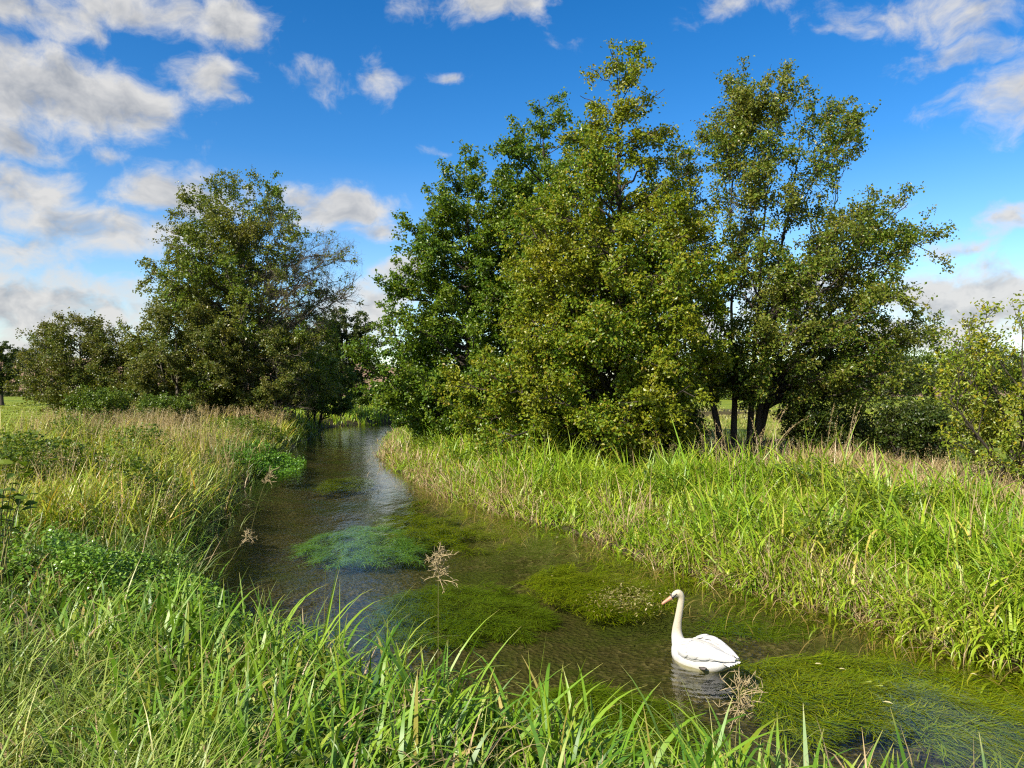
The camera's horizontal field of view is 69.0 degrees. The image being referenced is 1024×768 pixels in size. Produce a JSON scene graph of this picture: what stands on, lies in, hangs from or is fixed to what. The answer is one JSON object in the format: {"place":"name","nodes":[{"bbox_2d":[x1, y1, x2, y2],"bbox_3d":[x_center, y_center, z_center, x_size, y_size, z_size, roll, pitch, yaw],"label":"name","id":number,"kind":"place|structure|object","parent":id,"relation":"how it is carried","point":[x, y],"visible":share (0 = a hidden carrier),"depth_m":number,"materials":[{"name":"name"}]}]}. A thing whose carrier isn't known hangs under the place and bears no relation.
{"place":"outdoors","nodes":[
{"label":"outdoors","id":0,"kind":"place"},
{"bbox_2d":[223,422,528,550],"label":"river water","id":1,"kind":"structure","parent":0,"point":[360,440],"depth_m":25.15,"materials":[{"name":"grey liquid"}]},
{"bbox_2d":[316,476,378,494],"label":"water weed","id":2,"kind":"object","parent":1,"relation":"in","point":[333,490],"visible":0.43,"depth_m":22.54,"materials":[{"name":"green plant"}]},
{"bbox_2d":[286,524,437,572],"bbox_3d":[-2.795,3.002,14.099,3.173,0.452,3.947,0,-1,0],"label":"water weed","id":3,"kind":"object","parent":1,"relation":"in","point":[370,537],"visible":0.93,"depth_m":13.48,"materials":[{"name":"green plant"}]},
{"bbox_2d":[401,486,464,513],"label":"water weed","id":4,"kind":"object","parent":1,"relation":"in","point":[415,508],"visible":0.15,"depth_m":18.54,"materials":[{"name":"green plant"}]},
{"bbox_2d":[365,501,527,558],"bbox_3d":[-1.308,3.022,15.848,4.179,0.476,4.675,0,-1,0],"label":"water weed","id":5,"kind":"object","parent":1,"relation":"in","point":[437,530],"visible":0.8,"depth_m":15.04,"materials":[{"name":"green plant"}]},
{"bbox_2d":[351,579,566,654],"bbox_3d":[-0.706,3.063,10.017,2.917,0.473,3.156,0,-1,0],"label":"water weed","id":6,"kind":"object","parent":1,"relation":"in","point":[502,626],"visible":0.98,"depth_m":9.74,"materials":[{"name":"green plant"}]},
{"bbox_2d":[496,676,732,765],"bbox_3d":[0.831,3.019,6.823,2.290,0.450,2.047,0,-1,0],"label":"water weed","id":7,"kind":"object","parent":1,"relation":"in","point":[604,694],"visible":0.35,"depth_m":6.73,"materials":[{"name":"green plant"}]},
{"bbox_2d":[513,549,721,631],"bbox_3d":[1.561,2.982,11.193,3.340,0.478,3.272,0,-1,0],"label":"water weed","id":8,"kind":"object","parent":1,"relation":"in","point":[570,580],"visible":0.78,"depth_m":10.66,"materials":[{"name":"green plant"}]},
{"bbox_2d":[551,575,699,624],"bbox_3d":[1.493,2.688,9.351,1.889,0.145,2.200,0,-1,0],"label":"weed mat","id":9,"kind":"object","parent":1,"relation":"on","point":[623,601],"visible":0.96,"depth_m":9.26,"materials":[{"name":"green plant"}]},
{"bbox_2d":[662,590,740,674],"bbox_3d":[1.834,2.379,7.060,0.393,0.777,0.734,0,-1,-44],"label":"swan","id":10,"kind":"object","parent":1,"relation":"on","point":[704,654],"visible":1,"depth_m":6.99,"materials":[{"name":"white"}]},
{"bbox_2d":[691,586,846,645],"bbox_3d":[3.532,2.917,9.300,2.678,0.382,1.886,0,-1,0],"label":"water weed","id":11,"kind":"object","parent":1,"relation":"in","point":[757,628],"visible":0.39,"depth_m":9.04,"materials":[{"name":"green plant"}]},
{"bbox_2d":[715,639,1023,767],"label":"water weed","id":12,"kind":"object","parent":1,"relation":"in","point":[857,688],"visible":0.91,"depth_m":6.66,"materials":[{"name":"green plant"}]},
{"bbox_2d":[0,359,1023,767],"bbox_3d":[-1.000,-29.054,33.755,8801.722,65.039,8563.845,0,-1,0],"label":"ground","id":13,"kind":"structure","parent":0,"point":[638,651],"depth_m":10.14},
{"bbox_2d":[0,340,26,405],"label":"tree","id":14,"kind":"object","parent":13,"relation":"on","point":[6,359],"visible":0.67,"depth_m":91.55,"materials":[{"name":"green plant"}]},
{"bbox_2d":[11,347,33,381],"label":"tree","id":15,"kind":"object","parent":13,"relation":"on","point":[13,360],"visible":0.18,"depth_m":327.48,"materials":[{"name":"green plant"}]},
{"bbox_2d":[0,457,58,584],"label":"bramble plant","id":16,"kind":"object","parent":13,"relation":"on","point":[19,499],"visible":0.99,"depth_m":7.40,"materials":[{"name":"green plant"}]},
{"bbox_2d":[0,307,134,414],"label":"hawthorn tree","id":17,"kind":"object","parent":13,"relation":"on","point":[68,372],"visible":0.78,"depth_m":38.82,"materials":[{"name":"green plant"}]},
{"bbox_2d":[3,390,175,396],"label":"field hedge","id":18,"kind":"object","parent":13,"relation":"on","point":[11,395],"visible":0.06,"depth_m":225.48,"materials":[{"name":"green plant"}]},
{"bbox_2d":[53,382,136,429],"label":"leafy bush","id":19,"kind":"object","parent":13,"relation":"on","point":[100,401],"visible":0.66,"depth_m":28.65,"materials":[{"name":"green plant"}]},
{"bbox_2d":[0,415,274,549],"bbox_3d":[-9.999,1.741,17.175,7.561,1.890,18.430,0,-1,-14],"label":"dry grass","id":20,"kind":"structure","parent":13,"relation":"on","point":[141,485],"depth_m":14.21,"materials":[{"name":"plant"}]},
{"bbox_2d":[0,409,281,519],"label":"nettle","id":21,"kind":"object","parent":13,"relation":"on","point":[15,451],"visible":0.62,"depth_m":15.69,"materials":[{"name":"green plant"}]},
{"bbox_2d":[0,403,296,462],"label":"dry grass","id":22,"kind":"structure","parent":13,"relation":"on","point":[157,419],"depth_m":26.05,"materials":[{"name":"plant"}]},
{"bbox_2d":[0,407,323,626],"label":"bank grass","id":23,"kind":"structure","parent":13,"relation":"on","point":[47,490],"depth_m":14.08,"materials":[{"name":"green plant"}]},
{"bbox_2d":[0,504,332,658],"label":"watercress","id":24,"kind":"object","parent":13,"relation":"on","point":[83,555],"visible":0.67,"depth_m":7.39,"materials":[{"name":"green plant"}]},
{"bbox_2d":[131,388,204,428],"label":"leafy bush","id":25,"kind":"object","parent":13,"relation":"on","point":[162,402],"visible":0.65,"depth_m":31.64,"materials":[{"name":"green plant"}]},
{"bbox_2d":[97,295,252,417],"bbox_3d":[-17.184,-1.100,37.922,6.957,6.824,7.582,0,-1,-29],"label":"hawthorn tree","id":26,"kind":"object","parent":13,"relation":"on","point":[147,371],"visible":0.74,"depth_m":36.87,"materials":[{"name":"green plant"}]},
{"bbox_2d":[0,401,367,430],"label":"meadow grass","id":27,"kind":"structure","parent":13,"relation":"on","point":[26,409],"depth_m":61.73,"materials":[{"name":"green plant"}]},
{"bbox_2d":[103,166,368,421],"bbox_3d":[-14.776,-4.990,42.283,13.950,14.688,12.416,0,-1,0],"label":"tree","id":28,"kind":"object","parent":13,"relation":"on","point":[204,278],"visible":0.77,"depth_m":39.78,"materials":[{"name":"green plant"}]},
{"bbox_2d":[221,527,256,578],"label":"dry reed","id":29,"kind":"object","parent":13,"relation":"on","point":[248,532],"visible":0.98,"depth_m":9.98,"materials":[{"name":"beige plant"}]},
{"bbox_2d":[218,437,305,486],"bbox_3d":[-8.414,2.550,25.405,2.721,1.457,7.142,0,-1,-13],"label":"brooklime","id":30,"kind":"object","parent":13,"relation":"on","point":[283,459],"visible":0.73,"depth_m":24.08,"materials":[{"name":"green plant"}]},
{"bbox_2d":[246,466,280,556],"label":"dry reed","id":31,"kind":"object","parent":13,"relation":"on","point":[267,477],"visible":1,"depth_m":12.99,"materials":[{"name":"beige plant"}]},
{"bbox_2d":[230,320,322,420],"bbox_3d":[-12.153,-0.409,39.044,4.962,5.770,4.701,0,-1,-31],"label":"hawthorn tree","id":32,"kind":"object","parent":13,"relation":"on","point":[265,391],"visible":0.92,"depth_m":38.37,"materials":[{"name":"green plant"}]},
{"bbox_2d":[0,489,565,767],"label":"nettle","id":33,"kind":"object","parent":13,"relation":"on","point":[327,756],"visible":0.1,"depth_m":4.35,"materials":[{"name":"green plant"}]},
{"bbox_2d":[209,402,399,435],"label":"bank grass","id":34,"kind":"structure","parent":13,"relation":"on","point":[359,412],"depth_m":57.13,"materials":[{"name":"green plant"}]},
{"bbox_2d":[304,311,341,395],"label":"tree","id":35,"kind":"object","parent":13,"relation":"on","point":[322,341],"visible":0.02,"depth_m":94.53,"materials":[{"name":"green plant"}]},
{"bbox_2d":[301,350,358,426],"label":"waterside bush","id":36,"kind":"object","parent":13,"relation":"on","point":[338,408],"visible":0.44,"depth_m":49.96,"materials":[{"name":"green plant"}]},
{"bbox_2d":[306,306,386,416],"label":"waterside tree","id":37,"kind":"object","parent":13,"relation":"on","point":[358,331],"visible":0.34,"depth_m":57.44,"materials":[{"name":"green plant"}]},
{"bbox_2d":[346,386,384,408],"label":"waterside bush","id":38,"kind":"object","parent":13,"relation":"on","point":[362,401],"visible":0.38,"depth_m":74.79,"materials":[{"name":"green plant"}]},
{"bbox_2d":[0,498,797,767],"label":"sedge","id":39,"kind":"object","parent":13,"relation":"on","point":[3,616],"visible":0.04,"depth_m":5.05,"materials":[{"name":"green plant"}]},
{"bbox_2d":[392,683,438,714],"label":"dry reed","id":40,"kind":"object","parent":13,"relation":"on","point":[421,700],"visible":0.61,"depth_m":3.99,"materials":[{"name":"beige plant"}]},
{"bbox_2d":[421,542,458,593],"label":"dry reed","id":41,"kind":"object","parent":13,"relation":"on","point":[433,562],"visible":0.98,"depth_m":6.38,"materials":[{"name":"beige plant"}]},
{"bbox_2d":[338,139,548,446],"bbox_3d":[-2.188,-3.312,27.983,8.150,11.643,7.181,0,-1,0],"label":"alder tree","id":42,"kind":"object","parent":13,"relation":"on","point":[409,397],"visible":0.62,"depth_m":26.70,"materials":[{"name":"green plant"}]},
{"bbox_2d":[0,494,913,767],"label":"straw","id":43,"kind":"object","parent":13,"relation":"on","point":[24,608],"visible":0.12,"depth_m":4.22,"materials":[{"name":"green plant"}]},
{"bbox_2d":[0,547,1010,767],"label":"fine grass","id":44,"kind":"structure","parent":13,"relation":"on","point":[140,760],"depth_m":3.88,"materials":[{"name":"green plant"}]},
{"bbox_2d":[0,484,1023,767],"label":"sedge","id":45,"kind":"object","parent":13,"relation":"on","point":[574,736],"visible":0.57,"depth_m":4.35,"materials":[{"name":"green plant"}]},
{"bbox_2d":[467,87,634,419],"bbox_3d":[1.696,-4.166,27.669,6.802,13.258,6.538,0,-1,0],"label":"alder tree","id":46,"kind":"object","parent":13,"relation":"on","point":[517,151],"visible":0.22,"depth_m":26.61,"materials":[{"name":"green plant"}]},
{"bbox_2d":[423,38,746,468],"bbox_3d":[2.297,-3.650,20.514,7.982,12.260,7.593,0,-1,44],"label":"alder tree","id":47,"kind":"object","parent":13,"relation":"on","point":[620,331],"visible":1,"depth_m":19.13,"materials":[{"name":"green plant"}]},
{"bbox_2d":[628,403,717,460],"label":"bramble bush","id":48,"kind":"object","parent":13,"relation":"on","point":[699,424],"visible":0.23,"depth_m":20.24,"materials":[{"name":"green plant"}]},
{"bbox_2d":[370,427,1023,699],"bbox_3d":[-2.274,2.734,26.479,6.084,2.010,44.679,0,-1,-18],"label":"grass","id":49,"kind":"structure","parent":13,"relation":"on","point":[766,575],"depth_m":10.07,"materials":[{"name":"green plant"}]},
{"bbox_2d":[373,425,1023,697],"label":"bank grass","id":50,"kind":"structure","parent":13,"relation":"on","point":[831,604],"depth_m":9.61,"materials":[{"name":"green plant"}]},
{"bbox_2d":[379,414,1023,685],"bbox_3d":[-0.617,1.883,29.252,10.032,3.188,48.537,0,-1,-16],"label":"reed sweet grass","id":51,"kind":"structure","parent":13,"relation":"on","point":[922,535],"depth_m":11.25,"materials":[{"name":"green plant"}]},
{"bbox_2d":[678,371,729,399],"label":"hedgerow tree","id":52,"kind":"object","parent":13,"relation":"on","point":[698,394],"visible":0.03,"depth_m":152.28,"materials":[{"name":"green plant"}]},
{"bbox_2d":[697,422,727,463],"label":"grass tuft","id":53,"kind":"object","parent":13,"relation":"on","point":[717,437],"visible":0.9,"depth_m":17.46,"materials":[{"name":"green plant"}]},
{"bbox_2d":[410,422,1023,561],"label":"nettle","id":54,"kind":"object","parent":13,"relation":"on","point":[840,524],"visible":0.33,"depth_m":12.14,"materials":[{"name":"green plant"}]},
{"bbox_2d":[718,362,750,399],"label":"hedgerow tree","id":55,"kind":"object","parent":13,"relation":"on","point":[728,396],"visible":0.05,"depth_m":150.98,"materials":[{"name":"green plant"}]},
{"bbox_2d":[714,670,767,757],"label":"dry reed","id":56,"kind":"object","parent":13,"relation":"on","point":[743,699],"visible":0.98,"depth_m":4.73,"materials":[{"name":"beige plant"}]},
{"bbox_2d":[744,435,815,451],"bbox_3d":[8.153,1.640,22.314,2.524,0.797,0.323,0,-1,-1],"label":"fallen bough","id":57,"kind":"object","parent":13,"relation":"on","point":[765,441],"visible":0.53,"depth_m":22.19,"materials":[{"name":"brown wood"}]},
{"bbox_2d":[752,406,810,461],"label":"grass tuft","id":58,"kind":"object","parent":13,"relation":"on","point":[773,432],"visible":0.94,"depth_m":17.64,"materials":[{"name":"green plant"}]},
{"bbox_2d":[574,425,1021,498],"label":"bank grass","id":59,"kind":"structure","parent":13,"relation":"on","point":[740,435],"depth_m":22.06,"materials":[{"name":"green plant"}]},
{"bbox_2d":[580,427,1023,516],"bbox_3d":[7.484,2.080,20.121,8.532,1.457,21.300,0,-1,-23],"label":"dry grass","id":60,"kind":"structure","parent":13,"relation":"on","point":[781,449],"depth_m":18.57,"materials":[{"name":"plant"}]},
{"bbox_2d":[659,55,959,454],"bbox_3d":[9.205,-3.923,23.046,9.397,12.714,7.014,0,-1,0],"label":"alder tree","id":61,"kind":"object","parent":13,"relation":"on","point":[845,364],"visible":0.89,"depth_m":21.95,"materials":[{"name":"green plant"}]},
{"bbox_2d":[767,390,859,453],"bbox_3d":[9.122,1.268,22.526,2.775,2.180,2.462,0,-1,0],"label":"bramble bush","id":62,"kind":"object","parent":13,"relation":"on","point":[824,417],"visible":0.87,"depth_m":22.07,"materials":[{"name":"green plant"}]},
{"bbox_2d":[787,365,889,401],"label":"hedgerow tree","id":63,"kind":"object","parent":13,"relation":"on","point":[863,400],"visible":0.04,"depth_m":123.51,"materials":[{"name":"green plant"}]},
{"bbox_2d":[826,403,861,464],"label":"grass tuft","id":64,"kind":"object","parent":13,"relation":"on","point":[842,430],"visible":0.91,"depth_m":17.14,"materials":[{"name":"green plant"}]},
{"bbox_2d":[694,405,1020,447],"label":"meadow grass","id":65,"kind":"structure","parent":13,"relation":"on","point":[728,417],"depth_m":51.19,"materials":[{"name":"green plant"}]},
{"bbox_2d":[819,403,912,456],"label":"bramble bush","id":66,"kind":"object","parent":13,"relation":"on","point":[863,431],"visible":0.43,"depth_m":22.36,"materials":[{"name":"green plant"}]},
{"bbox_2d":[860,352,939,399],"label":"hedgerow tree","id":67,"kind":"object","parent":13,"relation":"on","point":[919,385],"visible":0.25,"depth_m":147.95,"materials":[{"name":"green plant"}]},
{"bbox_2d":[871,390,974,464],"bbox_3d":[10.960,1.302,19.922,2.712,2.334,2.362,0,-1,0],"label":"bramble bush","id":68,"kind":"object","parent":13,"relation":"on","point":[918,420],"visible":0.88,"depth_m":19.63,"materials":[{"name":"green plant"}]},
{"bbox_2d":[898,344,981,398],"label":"hedgerow tree","id":69,"kind":"object","parent":13,"relation":"on","point":[926,358],"visible":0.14,"depth_m":153.49,"materials":[{"name":"green plant"}]},
{"bbox_2d":[913,290,1023,487],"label":"sallow bush","id":70,"kind":"object","parent":13,"relation":"on","point":[1003,430],"visible":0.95,"depth_m":14.53,"materials":[{"name":"green plant"}]},
{"bbox_2d":[934,339,1023,393],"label":"hedgerow tree","id":71,"kind":"object","parent":13,"relation":"on","point":[1001,360],"visible":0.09,"depth_m":155.28,"materials":[{"name":"green plant"}]},
{"bbox_2d":[995,351,1023,394],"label":"hedgerow tree","id":72,"kind":"object","parent":13,"relation":"on","point":[1008,380],"visible":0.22,"depth_m":154.23,"materials":[{"name":"green plant"}]},
{"bbox_2d":[0,0,1023,376],"label":"sky","id":73,"kind":"structure","parent":0,"point":[106,105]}
]}

